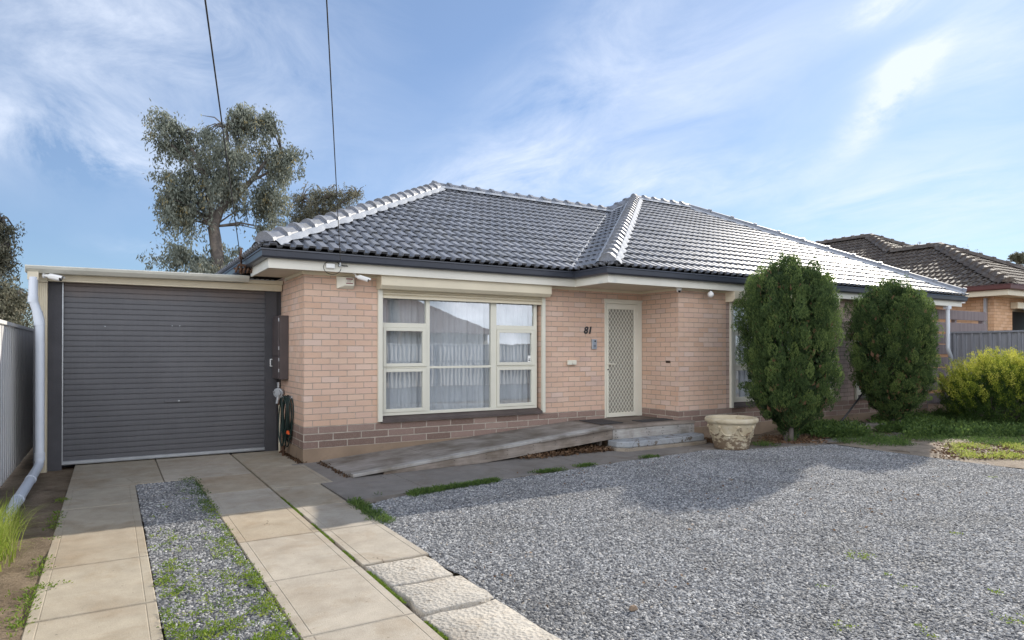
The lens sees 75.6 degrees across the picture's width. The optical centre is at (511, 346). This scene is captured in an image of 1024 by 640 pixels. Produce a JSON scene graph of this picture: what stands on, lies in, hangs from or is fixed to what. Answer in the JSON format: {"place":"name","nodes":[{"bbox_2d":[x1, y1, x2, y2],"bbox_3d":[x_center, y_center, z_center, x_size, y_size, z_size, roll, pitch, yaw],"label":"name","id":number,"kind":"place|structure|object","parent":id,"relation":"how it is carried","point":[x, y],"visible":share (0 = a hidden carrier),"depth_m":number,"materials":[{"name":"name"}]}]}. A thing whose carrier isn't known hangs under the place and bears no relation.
{"place":"outdoors","nodes":[
{"label":"outdoors","id":0,"kind":"place"},
{"bbox_2d":[0,489,56,571],"bbox_3d":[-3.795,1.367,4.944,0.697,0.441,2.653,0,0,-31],"label":"long grass","id":1,"kind":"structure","parent":0,"point":[4,534],"depth_m":4.97,"materials":[{"name":"green plant"}]},
{"bbox_2d":[0,485,68,639],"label":"dirt verge","id":2,"kind":"structure","parent":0,"point":[13,578],"depth_m":5.07,"materials":[{"name":"soil"}]},
{"bbox_2d":[0,497,72,639],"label":"verge weeds","id":3,"kind":"object","parent":2,"relation":"on","point":[18,622],"visible":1,"depth_m":4.21,"materials":[{"name":"green plant"}]},
{"bbox_2d":[21,450,443,639],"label":"driveway","id":4,"kind":"structure","parent":0,"point":[322,587],"depth_m":5.03,"materials":[{"name":"concrete"}]},
{"bbox_2d":[279,445,284,455],"bbox_3d":[-3.360,1.528,9.642,0.057,0.160,0.101,0,-1,41],"label":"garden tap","id":5,"kind":"object","parent":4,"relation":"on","point":[282,450],"visible":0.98,"depth_m":9.64,"materials":[{"name":"metal"}]},
{"bbox_2d":[281,451,349,477],"bbox_3d":[-2.712,1.584,8.971,0.371,0.067,2.526,0,-1,-40],"label":"wall foot debris","id":6,"kind":"object","parent":4,"relation":"on","point":[291,457],"depth_m":8.96,"materials":[{"name":"brown plant"}]},
{"bbox_2d":[280,497,448,639],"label":"joint moss","id":7,"kind":"object","parent":4,"relation":"on","point":[393,593],"visible":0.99,"depth_m":4.42,"materials":[{"name":"green plant"}]},
{"bbox_2d":[0,403,945,639],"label":"ground","id":8,"kind":"structure","parent":0,"point":[20,473],"depth_m":8.26,"materials":[{"name":"soil"}]},
{"bbox_2d":[0,213,26,286],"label":"olive tree","id":9,"kind":"object","parent":8,"relation":"on","point":[6,248],"visible":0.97,"depth_m":17.45,"materials":[{"name":"green plant"}]},
{"bbox_2d":[0,319,33,486],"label":"steel fence","id":10,"kind":"object","parent":8,"relation":"on","point":[16,386],"visible":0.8,"depth_m":8.69,"materials":[{"name":"grey metal"}]},
{"bbox_2d":[0,269,33,328],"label":"olive tree","id":11,"kind":"object","parent":8,"relation":"on","point":[13,306],"visible":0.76,"depth_m":15.87,"materials":[{"name":"green plant"}]},
{"bbox_2d":[0,264,282,523],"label":"garage","id":12,"kind":"structure","parent":8,"relation":"on","point":[128,365],"depth_m":9.30,"materials":[{"name":"metal"}]},
{"bbox_2d":[42,273,64,280],"bbox_3d":[-5.887,-0.890,8.475,0.255,0.102,0.078,0,0,-2],"label":"security camera","id":13,"kind":"object","parent":12,"relation":"attached to","point":[54,277],"visible":1,"depth_m":8.45,"materials":[{"name":"white plastic"}]},
{"bbox_2d":[63,282,264,464],"bbox_3d":[-4.887,0.317,9.456,2.590,2.536,0.054,0,0,-31],"label":"roller door","id":14,"kind":"structure","parent":12,"relation":"in","point":[150,372],"depth_m":9.40,"materials":[{"name":"metal"}]},
{"bbox_2d":[135,479,298,639],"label":"gravel strip","id":15,"kind":"object","parent":8,"relation":"on","point":[180,517],"visible":0.82,"depth_m":4.75,"materials":[{"name":"grey gravel"}]},
{"bbox_2d":[175,475,219,511],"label":"strip edge weeds","id":16,"kind":"object","parent":15,"relation":"on","point":[199,491],"visible":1,"depth_m":7.10,"materials":[{"name":"green plant"}]},
{"bbox_2d":[148,497,302,639],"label":"strip weeds","id":17,"kind":"object","parent":15,"relation":"on","point":[205,632],"visible":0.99,"depth_m":4.01,"materials":[{"name":"green plant"}]},
{"bbox_2d":[136,98,313,273],"bbox_3d":[-9.641,-3.260,22.305,5.484,10.099,3.132,0,0,-31],"label":"gum tree","id":18,"kind":"object","parent":8,"relation":"on","point":[179,205],"visible":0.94,"depth_m":21.79,"materials":[{"name":"green plant"}]},
{"bbox_2d":[272,182,365,228],"bbox_3d":[-8.828,-2.872,29.842,4.674,9.416,3.026,0,0,-31],"label":"gum tree","id":19,"kind":"object","parent":8,"relation":"on","point":[306,210],"visible":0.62,"depth_m":29.70,"materials":[{"name":"green plant"}]},
{"bbox_2d":[364,556,561,639],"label":"broken concrete strip","id":20,"kind":"object","parent":8,"relation":"on","point":[448,604],"visible":0.93,"depth_m":4.00,"materials":[{"name":"beige concrete"}]},
{"bbox_2d":[215,180,968,462],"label":"brick house","id":21,"kind":"structure","parent":8,"relation":"on","point":[454,313],"depth_m":11.04,"materials":[{"name":"brick"}]},
{"bbox_2d":[234,248,251,273],"bbox_3d":[-3.856,-1.232,9.498,0.265,0.380,0.135,0,0,-31],"label":"wire bracket","id":22,"kind":"object","parent":21,"relation":"attached to","point":[241,268],"visible":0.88,"depth_m":9.47,"materials":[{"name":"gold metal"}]},
{"bbox_2d":[204,0,240,261],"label":"service wire","id":23,"kind":"object","parent":22,"relation":"attached to","point":[220,113],"visible":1,"depth_m":5.05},
{"bbox_2d":[273,382,283,450],"bbox_3d":[-3.548,1.081,9.994,0.177,1.080,0.156,0,-1,44],"label":"gas regulator","id":24,"kind":"object","parent":21,"relation":"attached to","point":[277,391],"visible":0.77,"depth_m":9.97,"materials":[{"name":"beige paint"}]},
{"bbox_2d":[272,315,288,379],"bbox_3d":[-3.493,0.015,9.953,0.146,0.950,0.440,0,0,-31],"label":"meter box","id":25,"kind":"object","parent":21,"relation":"attached to","point":[280,347],"visible":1,"depth_m":9.78,"materials":[{"name":"brown metal"}]},
{"bbox_2d":[272,356,278,378],"bbox_3d":[-3.549,0.313,9.921,0.015,0.325,0.415,0,0,-31],"label":"door","id":26,"kind":"structure","parent":25,"relation":"in","point":[275,363],"depth_m":9.90,"materials":[{"name":"brown metal"}]},
{"bbox_2d":[272,316,278,355],"bbox_3d":[-3.549,-0.155,9.924,0.015,0.590,0.415,0,0,-31],"label":"door","id":27,"kind":"structure","parent":25,"relation":"in","point":[275,352],"depth_m":9.91,"materials":[{"name":"brown metal"}]},
{"bbox_2d":[278,395,293,448],"bbox_3d":[-3.273,1.104,9.553,0.182,0.818,0.525,0,0,-31],"label":"garden hose","id":28,"kind":"object","parent":21,"relation":"hanging from","point":[286,429],"visible":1,"depth_m":9.54,"materials":[{"name":"green plastic"}]},
{"bbox_2d":[323,262,347,274],"bbox_3d":[-2.394,-1.066,8.962,0.341,0.191,0.064,0,0,-31],"label":"cable junction box","id":29,"kind":"object","parent":21,"relation":"attached to","point":[330,265],"visible":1,"depth_m":8.94,"materials":[{"name":"white plastic"}]},
{"bbox_2d":[326,0,340,262],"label":"service wire","id":30,"kind":"object","parent":29,"relation":"attached to","point":[332,112],"visible":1,"depth_m":4.81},
{"bbox_2d":[336,276,353,288],"bbox_3d":[-2.344,-0.901,9.303,0.240,0.170,0.087,0,0,-31],"label":"alarm siren box","id":31,"kind":"object","parent":21,"relation":"attached to","point":[344,282],"visible":1,"depth_m":9.27,"materials":[{"name":"white plastic"}]},
{"bbox_2d":[353,273,370,281],"bbox_3d":[-2.099,-0.974,9.226,0.255,0.144,0.070,0,0,-5],"label":"security camera","id":32,"kind":"object","parent":21,"relation":"attached to","point":[363,278],"visible":0.99,"depth_m":9.20,"materials":[{"name":"white plastic"}]},
{"bbox_2d":[383,298,536,415],"bbox_3d":[-0.808,0.114,10.454,2.750,1.920,0.229,0,0,-31],"label":"window","id":33,"kind":"structure","parent":21,"relation":"in","point":[439,356],"depth_m":10.51,"materials":[{"name":"glass"}]},
{"bbox_2d":[567,360,576,364],"bbox_3d":[1.032,0.277,11.361,0.185,0.083,0.062,0,0,-31],"label":"wall vent box","id":34,"kind":"object","parent":21,"relation":"attached to","point":[571,362],"visible":1,"depth_m":11.33,"materials":[{"name":"white plastic"}]},
{"bbox_2d":[584,326,590,333],"bbox_3d":[1.328,-0.286,11.571,0.162,0.131,0.012,0,0,-31],"label":"house number","id":35,"kind":"object","parent":21,"relation":"attached to","point":[587,330],"visible":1,"depth_m":11.56,"materials":[{"name":"black plastic"}]},
{"bbox_2d":[591,339,596,348],"bbox_3d":[1.449,-0.040,11.633,0.106,0.180,0.034,0,0,-31],"label":"intercom","id":36,"kind":"object","parent":21,"relation":"attached to","point":[593,343],"visible":1,"depth_m":11.62,"materials":[{"name":"grey plastic"}]},
{"bbox_2d":[606,304,637,416],"bbox_3d":[2.013,0.250,11.952,0.743,2.032,0.095,0,0,-31],"label":"security door","id":37,"kind":"structure","parent":21,"relation":"in","point":[621,319],"depth_m":11.98,"materials":[{"name":"paint"}]},
{"bbox_2d":[707,290,713,297],"bbox_3d":[3.507,-0.939,11.633,0.139,0.155,0.119,0,0,-31],"label":"bulkhead lamp","id":38,"kind":"object","parent":21,"relation":"attached to","point":[710,294],"visible":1,"depth_m":11.59,"materials":[{"name":"white plastic"}]},
{"bbox_2d":[734,307,827,401],"bbox_3d":[5.287,0.082,13.085,2.968,2.021,0.229,0,0,-31],"label":"window","id":39,"kind":"structure","parent":21,"relation":"in","point":[740,375],"depth_m":12.54,"materials":[{"name":"glass"}]},
{"bbox_2d":[370,444,1023,639],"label":"gravel","id":40,"kind":"structure","parent":8,"relation":"on","point":[601,543],"depth_m":5.24,"materials":[{"name":"grey gravel"}]},
{"bbox_2d":[346,454,659,523],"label":"path edge grass","id":41,"kind":"structure","parent":40,"relation":"on","point":[364,507],"depth_m":7.17,"materials":[{"name":"green plant"}]},
{"bbox_2d":[629,605,637,610],"bbox_3d":[0.715,1.541,3.900,0.056,0.030,0.038,0,0,-31],"label":"loose rock","id":42,"kind":"object","parent":40,"relation":"on","point":[633,608],"visible":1,"depth_m":3.89,"materials":[{"name":"beige stone"}]},
{"bbox_2d":[468,456,1013,607],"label":"stray leaves","id":43,"kind":"object","parent":40,"relation":"on","point":[502,574],"visible":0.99,"depth_m":6.34,"materials":[{"name":"plant"}]},
{"bbox_2d":[815,476,1023,637],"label":"weeds","id":44,"kind":"object","parent":40,"relation":"on","point":[917,586],"visible":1,"depth_m":4.12,"materials":[{"name":"green plant"}]},
{"bbox_2d":[749,432,903,448],"bbox_3d":[5.724,1.630,11.460,4.508,0.060,0.380,0,0,-27],"label":"paved edging","id":45,"kind":"object","parent":8,"relation":"on","point":[786,445],"visible":0.35,"depth_m":10.87,"materials":[{"name":"concrete"}]},
{"bbox_2d":[814,233,1023,392],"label":"neighbour house","id":46,"kind":"structure","parent":8,"relation":"on","point":[993,285],"depth_m":19.95,"materials":[{"name":"tile"}]},
{"bbox_2d":[1012,309,1023,329],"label":"window","id":47,"kind":"structure","parent":46,"relation":"in","point":[1017,314],"depth_m":19.37,"materials":[{"name":"black glass"}]},
{"bbox_2d":[927,309,986,412],"bbox_3d":[11.144,0.370,16.610,3.100,2.549,0.120,0,0,-31],"label":"timber slat screen","id":48,"kind":"object","parent":8,"relation":"on","point":[979,317],"visible":0.12,"depth_m":16.42,"materials":[{"name":"wood"}]},
{"bbox_2d":[1007,251,1023,264],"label":"distant tree","id":49,"kind":"object","parent":8,"relation":"on","point":[1016,257],"visible":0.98,"depth_m":98.25,"materials":[{"name":"green plant"}]},
{"bbox_2d":[291,443,721,504],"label":"path","id":50,"kind":"structure","parent":0,"point":[388,486],"depth_m":8.33,"materials":[{"name":"concrete"}]},
{"bbox_2d":[322,421,614,477],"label":"access ramp","id":51,"kind":"structure","parent":50,"relation":"on","point":[491,447],"depth_m":9.37,"materials":[{"name":"grey wood"}]},
{"bbox_2d":[516,437,712,458],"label":"leaf litter","id":52,"kind":"object","parent":50,"relation":"on","point":[590,448],"visible":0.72,"depth_m":9.89,"materials":[{"name":"brown plant"}]},
{"bbox_2d":[572,416,694,445],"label":"porch deck","id":53,"kind":"structure","parent":50,"relation":"on","point":[628,427],"depth_m":10.90,"materials":[{"name":"grey concrete"}]},
{"bbox_2d":[579,419,622,424],"bbox_3d":[1.507,1.268,11.146,0.560,0.010,0.660,0,0,-31],"label":"doormat","id":54,"kind":"object","parent":53,"relation":"on","point":[600,421],"visible":1,"depth_m":11.11,"materials":[{"name":"fabric"}]},
{"bbox_2d":[632,418,672,421],"bbox_3d":[2.420,1.269,11.396,0.740,0.010,0.260,0,0,-31],"label":"doormat","id":55,"kind":"object","parent":53,"relation":"on","point":[650,420],"visible":1,"depth_m":11.35,"materials":[{"name":"fabric"}]},
{"bbox_2d":[606,432,706,451],"bbox_3d":[2.396,1.543,10.634,1.950,0.165,0.385,0,0,-31],"label":"front step","id":56,"kind":"object","parent":50,"relation":"on","point":[653,442],"visible":0.98,"depth_m":10.44,"materials":[{"name":"grey concrete"}]},
{"bbox_2d":[704,415,758,449],"bbox_3d":[3.464,1.359,10.428,0.816,0.490,0.816,0,0,-31],"label":"planter pot","id":57,"kind":"object","parent":50,"relation":"on","point":[731,432],"visible":1,"depth_m":10.17,"materials":[{"name":"stone"}]},
{"bbox_2d":[0,0,1023,326],"label":"sky","id":58,"kind":"structure","parent":0,"point":[811,120],"materials":[{"name":"blue"}]},
{"bbox_2d":[710,419,1023,452],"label":"garden bed","id":59,"kind":"object","parent":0,"point":[756,437],"visible":0.15,"depth_m":11.78,"materials":[{"name":"soil"}]},
{"bbox_2d":[730,251,845,441],"bbox_3d":[4.721,0.030,11.185,1.727,3.315,1.754,0,0,-31],"label":"conifer","id":60,"kind":"object","parent":59,"relation":"on","point":[791,367],"visible":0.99,"depth_m":10.74,"materials":[{"name":"green plant"}]},
{"bbox_2d":[841,391,863,420],"bbox_3d":[6.836,1.081,13.098,1.149,1.107,0.036,0,0,-21],"label":"leaning pole","id":61,"kind":"object","parent":59,"relation":"on","point":[850,409],"visible":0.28,"depth_m":13.04,"materials":[{"name":"black plastic"}]},
{"bbox_2d":[860,423,882,430],"bbox_3d":[6.949,1.554,12.798,1.010,0.131,0.382,0,0,-20],"label":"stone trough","id":62,"kind":"object","parent":59,"relation":"on","point":[873,424],"visible":0.09,"depth_m":12.62,"materials":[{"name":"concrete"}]},
{"bbox_2d":[750,429,1023,446],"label":"grass","id":63,"kind":"structure","parent":59,"relation":"on","point":[883,438],"depth_m":11.04,"materials":[{"name":"green plant"}]},
{"bbox_2d":[840,273,943,424],"bbox_3d":[7.498,0.132,12.967,1.744,3.123,1.706,0,0,-31],"label":"conifer","id":64,"kind":"object","parent":59,"relation":"on","point":[893,329],"visible":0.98,"depth_m":12.55,"materials":[{"name":"green plant"}]},
{"bbox_2d":[799,409,1023,438],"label":"ground cover","id":65,"kind":"object","parent":59,"relation":"on","point":[921,422],"visible":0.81,"depth_m":12.12,"materials":[{"name":"green plant"}]},
{"bbox_2d":[932,345,1023,424],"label":"golden shrub","id":66,"kind":"object","parent":59,"relation":"on","point":[998,392],"visible":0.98,"depth_m":13.37,"materials":[{"name":"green plant"}]},
{"bbox_2d":[948,330,1023,414],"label":"steel fence","id":67,"kind":"object","parent":59,"relation":"on","point":[963,343],"visible":0.27,"depth_m":15.45,"materials":[{"name":"grey metal"}]},
{"bbox_2d":[837,436,1023,468],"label":"trodden ground","id":68,"kind":"structure","parent":0,"point":[925,447],"depth_m":10.14,"materials":[{"name":"soil"}]},
{"bbox_2d":[757,434,1023,460],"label":"leaf litter","id":69,"kind":"object","parent":68,"relation":"on","point":[797,441],"visible":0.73,"depth_m":10.42,"materials":[{"name":"brown plant"}]},
{"bbox_2d":[941,441,1023,459],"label":"dry weeds","id":70,"kind":"object","parent":68,"relation":"on","point":[969,453],"visible":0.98,"depth_m":9.83,"materials":[{"name":"yellow plant"}]}
]}

